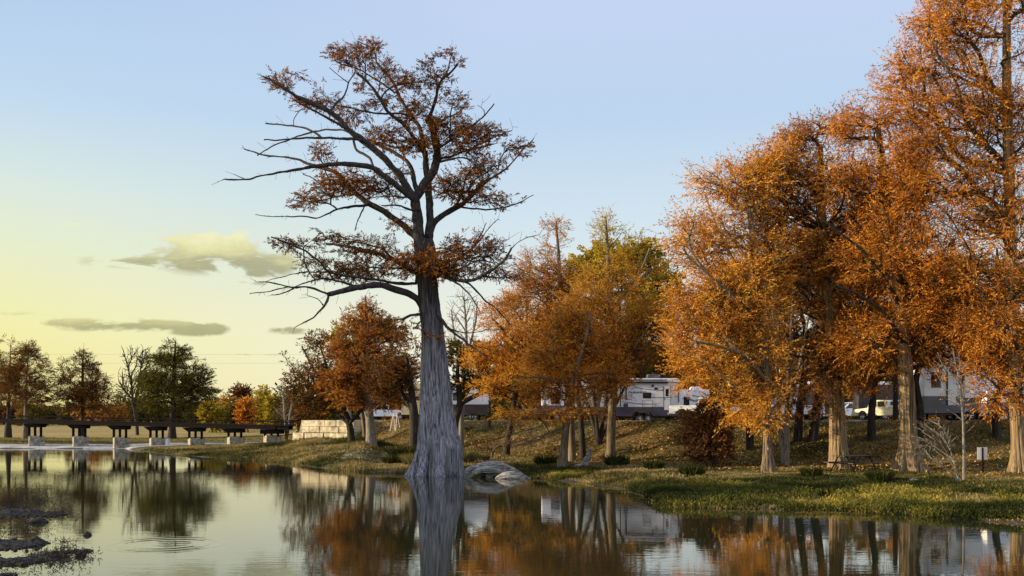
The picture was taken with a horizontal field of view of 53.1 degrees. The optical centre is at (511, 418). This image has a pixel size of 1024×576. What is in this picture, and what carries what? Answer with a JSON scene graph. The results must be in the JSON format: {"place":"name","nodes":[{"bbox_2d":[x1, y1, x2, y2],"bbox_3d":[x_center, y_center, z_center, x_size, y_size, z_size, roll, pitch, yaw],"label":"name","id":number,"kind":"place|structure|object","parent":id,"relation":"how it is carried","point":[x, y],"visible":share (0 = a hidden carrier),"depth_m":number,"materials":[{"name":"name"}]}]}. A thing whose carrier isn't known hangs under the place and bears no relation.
{"place":"outdoors","nodes":[
{"label":"outdoors","id":0,"kind":"place"},
{"bbox_2d":[0,432,297,443],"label":"field grass","id":1,"kind":"structure","parent":0,"point":[57,440],"depth_m":133.87,"materials":[{"name":"plant"}]},
{"bbox_2d":[360,405,402,419],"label":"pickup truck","id":2,"kind":"object","parent":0,"point":[379,412],"visible":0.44,"depth_m":123.08,"materials":[{"name":"white metal"}]},
{"bbox_2d":[0,449,1023,575],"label":"water","id":3,"kind":"structure","parent":0,"point":[150,514],"depth_m":32.45,"materials":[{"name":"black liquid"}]},
{"bbox_2d":[0,538,50,550],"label":"gravel spit","id":4,"kind":"structure","parent":3,"relation":"in","point":[13,544],"depth_m":28.22,"materials":[{"name":"gravel"}]},
{"bbox_2d":[0,551,65,567],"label":"gravel spit","id":5,"kind":"structure","parent":3,"relation":"in","point":[23,560],"depth_m":25.06,"materials":[{"name":"gravel"}]},
{"bbox_2d":[0,507,67,518],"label":"gravel spit","id":6,"kind":"structure","parent":3,"relation":"in","point":[13,512],"depth_m":37.47,"materials":[{"name":"gravel"}]},
{"bbox_2d":[0,481,102,570],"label":"pondweed","id":7,"kind":"object","parent":3,"relation":"on","point":[54,558],"visible":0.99,"depth_m":31.70,"materials":[{"name":"green plant"}]},
{"bbox_2d":[214,31,546,476],"bbox_3d":[-7.645,-11.244,63.870,19.446,29.908,10.658,0,0,0],"label":"bald cypress","id":8,"kind":"object","parent":3,"relation":"in","point":[439,451],"visible":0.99,"depth_m":63.45,"materials":[{"name":"brown plant"}]},
{"bbox_2d":[491,477,1017,553],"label":"floating leaves","id":9,"kind":"object","parent":3,"relation":"on","point":[754,510],"visible":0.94,"depth_m":37.88,"materials":[{"name":"brown plant"}]},
{"bbox_2d":[547,465,1023,519],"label":"water weeds","id":10,"kind":"object","parent":3,"relation":"in","point":[705,492],"visible":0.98,"depth_m":41.58,"materials":[{"name":"green plant"}]},
{"bbox_2d":[0,419,1023,524],"bbox_3d":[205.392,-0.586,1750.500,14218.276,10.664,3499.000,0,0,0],"label":"ground","id":11,"kind":"structure","parent":0,"point":[58,431],"depth_m":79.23,"materials":[{"name":"plant"}]},
{"bbox_2d":[0,402,21,424],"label":"tree","id":12,"kind":"object","parent":11,"relation":"on","point":[13,412],"visible":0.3,"depth_m":291.83,"materials":[{"name":"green plant"}]},
{"bbox_2d":[0,333,43,437],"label":"field cypress","id":13,"kind":"object","parent":11,"relation":"on","point":[8,430],"visible":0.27,"depth_m":151.83,"materials":[{"name":"plant"}]},
{"bbox_2d":[12,399,52,425],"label":"tree","id":14,"kind":"object","parent":11,"relation":"on","point":[32,411],"visible":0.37,"depth_m":265.80,"materials":[{"name":"green plant"}]},
{"bbox_2d":[0,339,66,438],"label":"field cypress","id":15,"kind":"object","parent":11,"relation":"on","point":[30,381],"visible":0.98,"depth_m":142.29,"materials":[{"name":"brown plant"}]},
{"bbox_2d":[52,397,100,424],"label":"tree","id":16,"kind":"object","parent":11,"relation":"on","point":[68,414],"visible":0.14,"depth_m":283.26,"materials":[{"name":"brown plant"}]},
{"bbox_2d":[43,343,122,435],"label":"field cypress","id":17,"kind":"object","parent":11,"relation":"on","point":[83,390],"visible":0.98,"depth_m":143.22,"materials":[{"name":"plant"}]},
{"bbox_2d":[64,397,113,425],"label":"tree","id":18,"kind":"object","parent":11,"relation":"on","point":[101,414],"visible":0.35,"depth_m":265.26,"materials":[{"name":"orange plant"}]},
{"bbox_2d":[103,401,133,425],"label":"tree","id":19,"kind":"object","parent":11,"relation":"on","point":[119,412],"visible":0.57,"depth_m":268.58,"materials":[{"name":"orange plant"}]},
{"bbox_2d":[108,391,137,420],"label":"tree","id":20,"kind":"object","parent":11,"relation":"on","point":[117,400],"visible":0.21,"depth_m":279.11,"materials":[{"name":"green plant"}]},
{"bbox_2d":[114,345,154,434],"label":"bare tree","id":21,"kind":"object","parent":11,"relation":"on","point":[125,390],"visible":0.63,"depth_m":169.65,"materials":[{"name":"plant"}]},
{"bbox_2d":[0,415,297,447],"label":"footbridge","id":22,"kind":"object","parent":11,"relation":"on","point":[79,440],"visible":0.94,"depth_m":119.61,"materials":[{"name":"wood"}]},
{"bbox_2d":[129,393,169,421],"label":"tree","id":23,"kind":"object","parent":11,"relation":"on","point":[139,414],"visible":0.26,"depth_m":267.35,"materials":[{"name":"green plant"}]},
{"bbox_2d":[129,337,229,438],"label":"field cypress","id":24,"kind":"object","parent":11,"relation":"on","point":[169,387],"visible":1,"depth_m":139.50,"materials":[{"name":"green plant"}]},
{"bbox_2d":[169,403,192,422],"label":"tree","id":25,"kind":"object","parent":11,"relation":"on","point":[178,415],"visible":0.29,"depth_m":285.63,"materials":[{"name":"green plant"}]},
{"bbox_2d":[181,406,201,422],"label":"tree","id":26,"kind":"object","parent":11,"relation":"on","point":[193,415],"visible":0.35,"depth_m":273.60,"materials":[{"name":"green plant"}]},
{"bbox_2d":[195,398,227,432],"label":"tree","id":27,"kind":"object","parent":11,"relation":"on","point":[215,412],"visible":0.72,"depth_m":184.31,"materials":[{"name":"yellow plant"}]},
{"bbox_2d":[209,393,236,417],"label":"tree","id":28,"kind":"object","parent":11,"relation":"on","point":[224,403],"visible":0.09,"depth_m":189.29,"materials":[{"name":"brown plant"}]},
{"bbox_2d":[218,401,245,432],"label":"tree","id":29,"kind":"object","parent":11,"relation":"on","point":[227,415],"visible":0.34,"depth_m":180.92,"materials":[{"name":"green plant"}]},
{"bbox_2d":[224,381,255,405],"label":"tree","id":30,"kind":"object","parent":11,"relation":"on","point":[239,392],"visible":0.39,"depth_m":204.28,"materials":[{"name":"brown plant"}]},
{"bbox_2d":[231,393,259,431],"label":"tree","id":31,"kind":"object","parent":11,"relation":"on","point":[245,409],"visible":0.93,"depth_m":179.16,"materials":[{"name":"brown plant"}]},
{"bbox_2d":[251,384,275,424],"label":"tree","id":32,"kind":"object","parent":11,"relation":"on","point":[261,393],"visible":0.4,"depth_m":199.23,"materials":[{"name":"yellow plant"}]},
{"bbox_2d":[256,392,283,423],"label":"tree","id":33,"kind":"object","parent":11,"relation":"on","point":[268,406],"visible":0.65,"depth_m":194.11,"materials":[{"name":"yellow plant"}]},
{"bbox_2d":[270,383,300,440],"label":"bare sapling","id":34,"kind":"object","parent":11,"relation":"on","point":[286,431],"visible":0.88,"depth_m":116.33,"materials":[{"name":"grey plant"}]},
{"bbox_2d":[266,368,341,431],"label":"tree","id":35,"kind":"object","parent":11,"relation":"on","point":[331,417],"visible":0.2,"depth_m":149.03,"materials":[{"name":"brown plant"}]},
{"bbox_2d":[291,400,331,424],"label":"tree","id":36,"kind":"object","parent":11,"relation":"on","point":[320,415],"visible":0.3,"depth_m":148.82,"materials":[{"name":"brown plant"}]},
{"bbox_2d":[292,420,361,439],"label":"stone wall","id":37,"kind":"structure","parent":11,"relation":"on","point":[336,428],"depth_m":104.63,"materials":[{"name":"stone"}]},
{"bbox_2d":[278,328,387,441],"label":"dark oak","id":38,"kind":"object","parent":11,"relation":"on","point":[348,420],"visible":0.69,"depth_m":94.11,"materials":[{"name":"brown plant"}]},
{"bbox_2d":[325,316,370,417],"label":"yellowing tree","id":39,"kind":"object","parent":11,"relation":"on","point":[334,329],"visible":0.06,"depth_m":111.54,"materials":[{"name":"orange plant"}]},
{"bbox_2d":[141,433,558,478],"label":"grassy bank","id":40,"kind":"structure","parent":11,"relation":"on","point":[283,454],"depth_m":85.49,"materials":[{"name":"green plant"}]},
{"bbox_2d":[307,292,420,446],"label":"bald cypress","id":41,"kind":"object","parent":11,"relation":"on","point":[343,376],"visible":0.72,"depth_m":91.98,"materials":[{"name":"orange plant"}]},
{"bbox_2d":[350,376,377,436],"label":"leaning tree","id":42,"kind":"object","parent":11,"relation":"on","point":[363,420],"visible":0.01,"depth_m":98.81,"materials":[{"name":"brown plant"}]},
{"bbox_2d":[354,316,420,451],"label":"live oak","id":43,"kind":"object","parent":11,"relation":"on","point":[392,382],"visible":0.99,"depth_m":83.62,"materials":[{"name":"brown plant"}]},
{"bbox_2d":[381,454,400,463],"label":"grass clump","id":44,"kind":"object","parent":11,"relation":"on","point":[390,458],"visible":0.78,"depth_m":72.14,"materials":[{"name":"green plant"}]},
{"bbox_2d":[373,381,419,419],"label":"tree","id":45,"kind":"object","parent":11,"relation":"on","point":[390,417],"visible":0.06,"depth_m":157.62,"materials":[{"name":"brown wood"}]},
{"bbox_2d":[381,443,415,456],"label":"grass clump","id":46,"kind":"object","parent":11,"relation":"on","point":[402,450],"visible":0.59,"depth_m":76.10,"materials":[{"name":"green plant"}]},
{"bbox_2d":[398,452,414,464],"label":"grass clump","id":47,"kind":"object","parent":11,"relation":"on","point":[406,459],"visible":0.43,"depth_m":70.41,"materials":[{"name":"plant"}]},
{"bbox_2d":[401,383,419,419],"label":"camper trailer","id":48,"kind":"object","parent":11,"relation":"on","point":[405,410],"visible":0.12,"depth_m":103.98,"materials":[{"name":"white metal"}]},
{"bbox_2d":[445,288,482,446],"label":"bare tree","id":49,"kind":"object","parent":11,"relation":"on","point":[461,427],"visible":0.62,"depth_m":87.88,"materials":[{"name":"grey plant"}]},
{"bbox_2d":[451,387,488,420],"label":"camper trailer","id":50,"kind":"object","parent":11,"relation":"on","point":[475,408],"visible":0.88,"depth_m":100.98,"materials":[{"name":"white metal"}]},
{"bbox_2d":[463,448,481,462],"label":"grass clump","id":51,"kind":"object","parent":11,"relation":"on","point":[469,456],"visible":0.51,"depth_m":72.77,"materials":[{"name":"plant"}]},
{"bbox_2d":[445,337,510,428],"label":"live oak","id":52,"kind":"object","parent":11,"relation":"on","point":[462,400],"visible":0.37,"depth_m":83.65,"materials":[{"name":"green plant"}]},
{"bbox_2d":[464,461,522,477],"bbox_3d":[-1.012,3.104,61.666,3.764,1.197,1.894,0,0,0],"label":"driftwood","id":53,"kind":"object","parent":11,"relation":"on","point":[489,468],"visible":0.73,"depth_m":61.38,"materials":[{"name":"grey wood"}]},
{"bbox_2d":[449,282,559,454],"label":"bald cypress","id":54,"kind":"object","parent":11,"relation":"on","point":[505,366],"visible":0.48,"depth_m":79.01,"materials":[{"name":"orange plant"}]},
{"bbox_2d":[465,324,549,419],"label":"tree","id":55,"kind":"object","parent":11,"relation":"on","point":[504,403],"visible":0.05,"depth_m":115.86,"materials":[{"name":"brown plant"}]},
{"bbox_2d":[495,471,529,478],"bbox_3d":[0.083,3.356,60.187,2.166,0.606,0.898,0,0,0],"label":"rock","id":56,"kind":"object","parent":11,"relation":"on","point":[510,475],"visible":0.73,"depth_m":60.02,"materials":[{"name":"grey stone"}]},
{"bbox_2d":[468,425,560,456],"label":"shrub","id":57,"kind":"object","parent":11,"relation":"on","point":[528,437],"visible":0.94,"depth_m":77.63,"materials":[{"name":"brown plant"}]},
{"bbox_2d":[488,212,595,461],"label":"bald cypress","id":58,"kind":"object","parent":11,"relation":"on","point":[549,281],"visible":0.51,"depth_m":71.64,"materials":[{"name":"brown plant"}]},
{"bbox_2d":[532,454,558,464],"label":"grass clump","id":59,"kind":"object","parent":11,"relation":"on","point":[537,460],"visible":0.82,"depth_m":68.05,"materials":[{"name":"green plant"}]},
{"bbox_2d":[541,386,564,419],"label":"camper trailer","id":60,"kind":"object","parent":11,"relation":"on","point":[560,408],"visible":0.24,"depth_m":106.00,"materials":[{"name":"white metal"}]},
{"bbox_2d":[496,301,645,466],"bbox_3d":[3.755,-2.172,64.510,9.538,11.012,7.681,0,0,0],"label":"bald cypress","id":61,"kind":"object","parent":11,"relation":"on","point":[576,324],"visible":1,"depth_m":64.58,"materials":[{"name":"brown plant"}]},
{"bbox_2d":[548,326,605,457],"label":"slender tree","id":62,"kind":"object","parent":11,"relation":"on","point":[582,447],"visible":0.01,"depth_m":72.81,"materials":[{"name":"plant"}]},
{"bbox_2d":[581,447,590,465],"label":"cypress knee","id":63,"kind":"object","parent":11,"relation":"on","point":[586,459],"visible":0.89,"depth_m":65.95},
{"bbox_2d":[576,324,644,445],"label":"multistem tree","id":64,"kind":"object","parent":11,"relation":"on","point":[599,433],"visible":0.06,"depth_m":76.76,"materials":[{"name":"brown plant"}]},
{"bbox_2d":[550,204,682,457],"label":"bald cypress","id":65,"kind":"object","parent":11,"relation":"on","point":[643,311],"visible":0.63,"depth_m":68.55,"materials":[{"name":"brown plant"}]},
{"bbox_2d":[600,453,632,466],"bbox_3d":[6.560,2.542,64.051,2.122,0.933,1.793,0,0,-23],"label":"grass clump","id":66,"kind":"object","parent":11,"relation":"on","point":[614,460],"visible":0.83,"depth_m":63.77,"materials":[{"name":"green plant"}]},
{"bbox_2d":[563,229,686,420],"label":"cottonwood","id":67,"kind":"object","parent":11,"relation":"on","point":[658,254],"visible":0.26,"depth_m":82.90,"materials":[{"name":"green plant"}]},
{"bbox_2d":[575,374,679,419],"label":"camper trailer","id":68,"kind":"object","parent":11,"relation":"on","point":[650,401],"visible":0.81,"depth_m":91.00,"materials":[{"name":"white metal"}]},
{"bbox_2d":[616,337,677,419],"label":"tree","id":69,"kind":"object","parent":11,"relation":"on","point":[650,372],"visible":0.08,"depth_m":124.81,"materials":[{"name":"orange plant"}]},
{"bbox_2d":[641,459,667,469],"bbox_3d":[8.386,2.676,60.207,1.691,0.722,1.417,0,0,0],"label":"grass clump","id":70,"kind":"object","parent":11,"relation":"on","point":[653,464],"visible":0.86,"depth_m":59.95,"materials":[{"name":"green plant"}]},
{"bbox_2d":[623,340,695,419],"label":"tree","id":71,"kind":"object","parent":11,"relation":"on","point":[678,374],"depth_m":126.56,"materials":[{"name":"orange plant"}]},
{"bbox_2d":[676,463,708,476],"bbox_3d":[9.680,2.725,54.654,1.718,0.800,1.749,0,0,43],"label":"grass clump","id":72,"kind":"object","parent":11,"relation":"on","point":[692,470],"visible":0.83,"depth_m":54.41,"materials":[{"name":"green plant"}]},
{"bbox_2d":[680,386,708,418],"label":"camper trailer","id":73,"kind":"object","parent":11,"relation":"on","point":[684,400],"visible":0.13,"depth_m":96.00,"materials":[{"name":"white metal"}]},
{"bbox_2d":[658,345,738,419],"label":"tree","id":74,"kind":"object","parent":11,"relation":"on","point":[697,383],"visible":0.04,"depth_m":126.30,"materials":[{"name":"orange plant"}]},
{"bbox_2d":[375,418,1023,476],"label":"fallen leaves","id":75,"kind":"object","parent":11,"relation":"on","point":[647,445],"visible":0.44,"depth_m":69.32,"materials":[{"name":"orange plant"}]},
{"bbox_2d":[667,397,741,419],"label":"pickup truck","id":76,"kind":"object","parent":11,"relation":"on","point":[672,409],"visible":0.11,"depth_m":83.51,"materials":[{"name":"white metal"}]},
{"bbox_2d":[667,390,742,465],"bbox_3d":[11.951,0.531,63.272,4.673,5.184,3.977,0,0,0],"label":"shrub","id":77,"kind":"object","parent":11,"relation":"on","point":[701,427],"visible":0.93,"depth_m":62.77,"materials":[{"name":"brown plant"}]},
{"bbox_2d":[644,124,817,471],"bbox_3d":[12.395,-6.788,57.978,9.709,19.572,6.876,0,0,11],"label":"bald cypress","id":78,"kind":"object","parent":11,"relation":"on","point":[711,293],"visible":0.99,"depth_m":57.36,"materials":[{"name":"brown plant"}]},
{"bbox_2d":[694,253,808,449],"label":"bald cypress","id":79,"kind":"object","parent":11,"relation":"on","point":[749,443],"visible":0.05,"depth_m":69.34,"materials":[{"name":"orange plant"}]},
{"bbox_2d":[522,455,1023,522],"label":"bank grass","id":80,"kind":"structure","parent":11,"relation":"on","point":[935,478],"depth_m":52.53,"materials":[{"name":"green plant"}]},
{"bbox_2d":[738,350,828,419],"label":"tree","id":81,"kind":"object","parent":11,"relation":"on","point":[795,367],"visible":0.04,"depth_m":126.19,"materials":[{"name":"orange plant"}]},
{"bbox_2d":[753,269,821,465],"bbox_3d":[17.013,-3.346,63.232,4.878,12.694,3.664,0,0,25],"label":"cypress","id":82,"kind":"object","parent":11,"relation":"on","point":[784,445],"visible":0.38,"depth_m":63.19,"materials":[{"name":"orange plant"}]},
{"bbox_2d":[753,397,824,419],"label":"pickup truck","id":83,"kind":"object","parent":11,"relation":"on","point":[806,413],"visible":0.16,"depth_m":83.26,"materials":[{"name":"white metal"}]},
{"bbox_2d":[765,287,825,441],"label":"tree","id":84,"kind":"object","parent":11,"relation":"on","point":[798,432],"visible":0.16,"depth_m":70.24,"materials":[{"name":"brown plant"}]},
{"bbox_2d":[790,381,828,419],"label":"camper trailer","id":85,"kind":"object","parent":11,"relation":"on","point":[808,398],"visible":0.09,"depth_m":86.00,"materials":[{"name":"white metal"}]},
{"bbox_2d":[717,91,902,468],"bbox_3d":[17.809,-8.062,60.049,10.597,22.100,9.594,0,0,-35],"label":"bald cypress","id":86,"kind":"object","parent":11,"relation":"on","point":[838,444],"visible":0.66,"depth_m":59.13,"materials":[{"name":"orange plant"}]},
{"bbox_2d":[799,466,825,476],"bbox_3d":[15.500,2.710,53.023,1.382,0.622,1.339,0,0,-41],"label":"grass clump","id":87,"kind":"object","parent":11,"relation":"on","point":[809,472],"visible":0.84,"depth_m":52.79,"materials":[{"name":"green plant"}]},
{"bbox_2d":[764,203,872,441],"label":"bald cypress","id":88,"kind":"object","parent":11,"relation":"on","point":[813,432],"visible":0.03,"depth_m":69.71,"materials":[{"name":"orange plant"}]},
{"bbox_2d":[823,402,867,419],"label":"pickup truck","id":89,"kind":"object","parent":11,"relation":"on","point":[848,406],"visible":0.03,"depth_m":103.06,"materials":[{"name":"white metal"}]},
{"bbox_2d":[823,455,883,472],"bbox_3d":[18.854,2.488,56.500,2.375,0.970,2.150,0,0,-28],"label":"picnic table","id":90,"kind":"object","parent":11,"relation":"on","point":[855,463],"visible":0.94,"depth_m":56.26,"materials":[{"name":"paint"}]},
{"bbox_2d":[808,258,924,440],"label":"bald cypress","id":91,"kind":"object","parent":11,"relation":"on","point":[871,428],"visible":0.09,"depth_m":67.78,"materials":[{"name":"orange plant"}]},
{"bbox_2d":[823,358,925,419],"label":"tree","id":92,"kind":"object","parent":11,"relation":"on","point":[847,417],"visible":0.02,"depth_m":116.95,"materials":[{"name":"brown plant"}]},
{"bbox_2d":[851,400,898,419],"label":"pickup truck","id":93,"kind":"object","parent":11,"relation":"on","point":[883,410],"visible":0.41,"depth_m":83.52,"materials":[{"name":"white metal"}]},
{"bbox_2d":[852,382,898,419],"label":"camper trailer","id":94,"kind":"object","parent":11,"relation":"on","point":[858,403],"visible":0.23,"depth_m":88.00,"materials":[{"name":"white metal"}]},
{"bbox_2d":[863,469,898,483],"bbox_3d":[17.627,2.737,49.129,1.900,0.768,1.490,0,0,0],"label":"grass clump","id":95,"kind":"object","parent":11,"relation":"on","point":[874,476],"visible":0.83,"depth_m":48.83,"materials":[{"name":"green plant"}]},
{"bbox_2d":[815,343,950,419],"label":"tree","id":96,"kind":"object","parent":11,"relation":"on","point":[933,417],"visible":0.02,"depth_m":116.68,"materials":[{"name":"plant"}]},
{"bbox_2d":[893,367,897,420],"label":"utility pole","id":97,"kind":"object","parent":11,"relation":"on","point":[895,405],"visible":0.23,"depth_m":74.35,"materials":[{"name":"wood"}]},
{"bbox_2d":[802,87,1005,471],"bbox_3d":[21.258,-7.632,56.665,11.247,21.283,8.671,0,0,0],"label":"bald cypress","id":98,"kind":"object","parent":11,"relation":"on","point":[904,316],"visible":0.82,"depth_m":55.99,"materials":[{"name":"orange plant"}]},
{"bbox_2d":[905,411,960,483],"bbox_3d":[19.376,1.357,48.130,3.654,3.499,1.874,0,0,-31],"label":"bare shrub","id":99,"kind":"object","parent":11,"relation":"on","point":[947,457],"visible":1,"depth_m":48.45,"materials":[{"name":"grey plant"}]},
{"bbox_2d":[851,0,1023,472],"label":"bald cypress","id":100,"kind":"object","parent":11,"relation":"on","point":[976,111],"visible":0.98,"depth_m":53.33,"materials":[{"name":"orange plant"}]},
{"bbox_2d":[883,246,993,436],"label":"bald cypress","id":101,"kind":"object","parent":11,"relation":"on","point":[919,407],"visible":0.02,"depth_m":67.78,"materials":[{"name":"orange plant"}]},
{"bbox_2d":[934,346,972,479],"bbox_3d":[21.141,-0.209,48.973,2.062,6.577,1.267,0,0,0],"label":"bare sapling","id":102,"kind":"object","parent":11,"relation":"on","point":[961,397],"visible":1,"depth_m":48.97,"materials":[{"name":"grey plant"}]},
{"bbox_2d":[913,357,996,420],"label":"camper trailer","id":103,"kind":"object","parent":11,"relation":"on","point":[931,398],"visible":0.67,"depth_m":73.48,"materials":[{"name":"white metal"}]},
{"bbox_2d":[977,447,986,472],"bbox_3d":[25.377,2.328,55.208,0.540,1.600,0.116,0,0,0],"label":"park sign","id":104,"kind":"object","parent":11,"relation":"on","point":[981,453],"visible":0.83,"depth_m":55.25,"materials":[{"name":"metal"}]},
{"bbox_2d":[941,250,1023,438],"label":"bald cypress","id":105,"kind":"object","parent":11,"relation":"on","point":[996,430],"visible":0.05,"depth_m":65.73,"materials":[{"name":"orange plant"}]},
{"bbox_2d":[980,385,1023,414],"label":"camper trailer","id":106,"kind":"object","parent":11,"relation":"on","point":[986,399],"visible":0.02,"depth_m":76.03,"materials":[{"name":"white metal"}]},
{"bbox_2d":[0,0,1023,409],"label":"sky","id":107,"kind":"structure","parent":0,"point":[120,120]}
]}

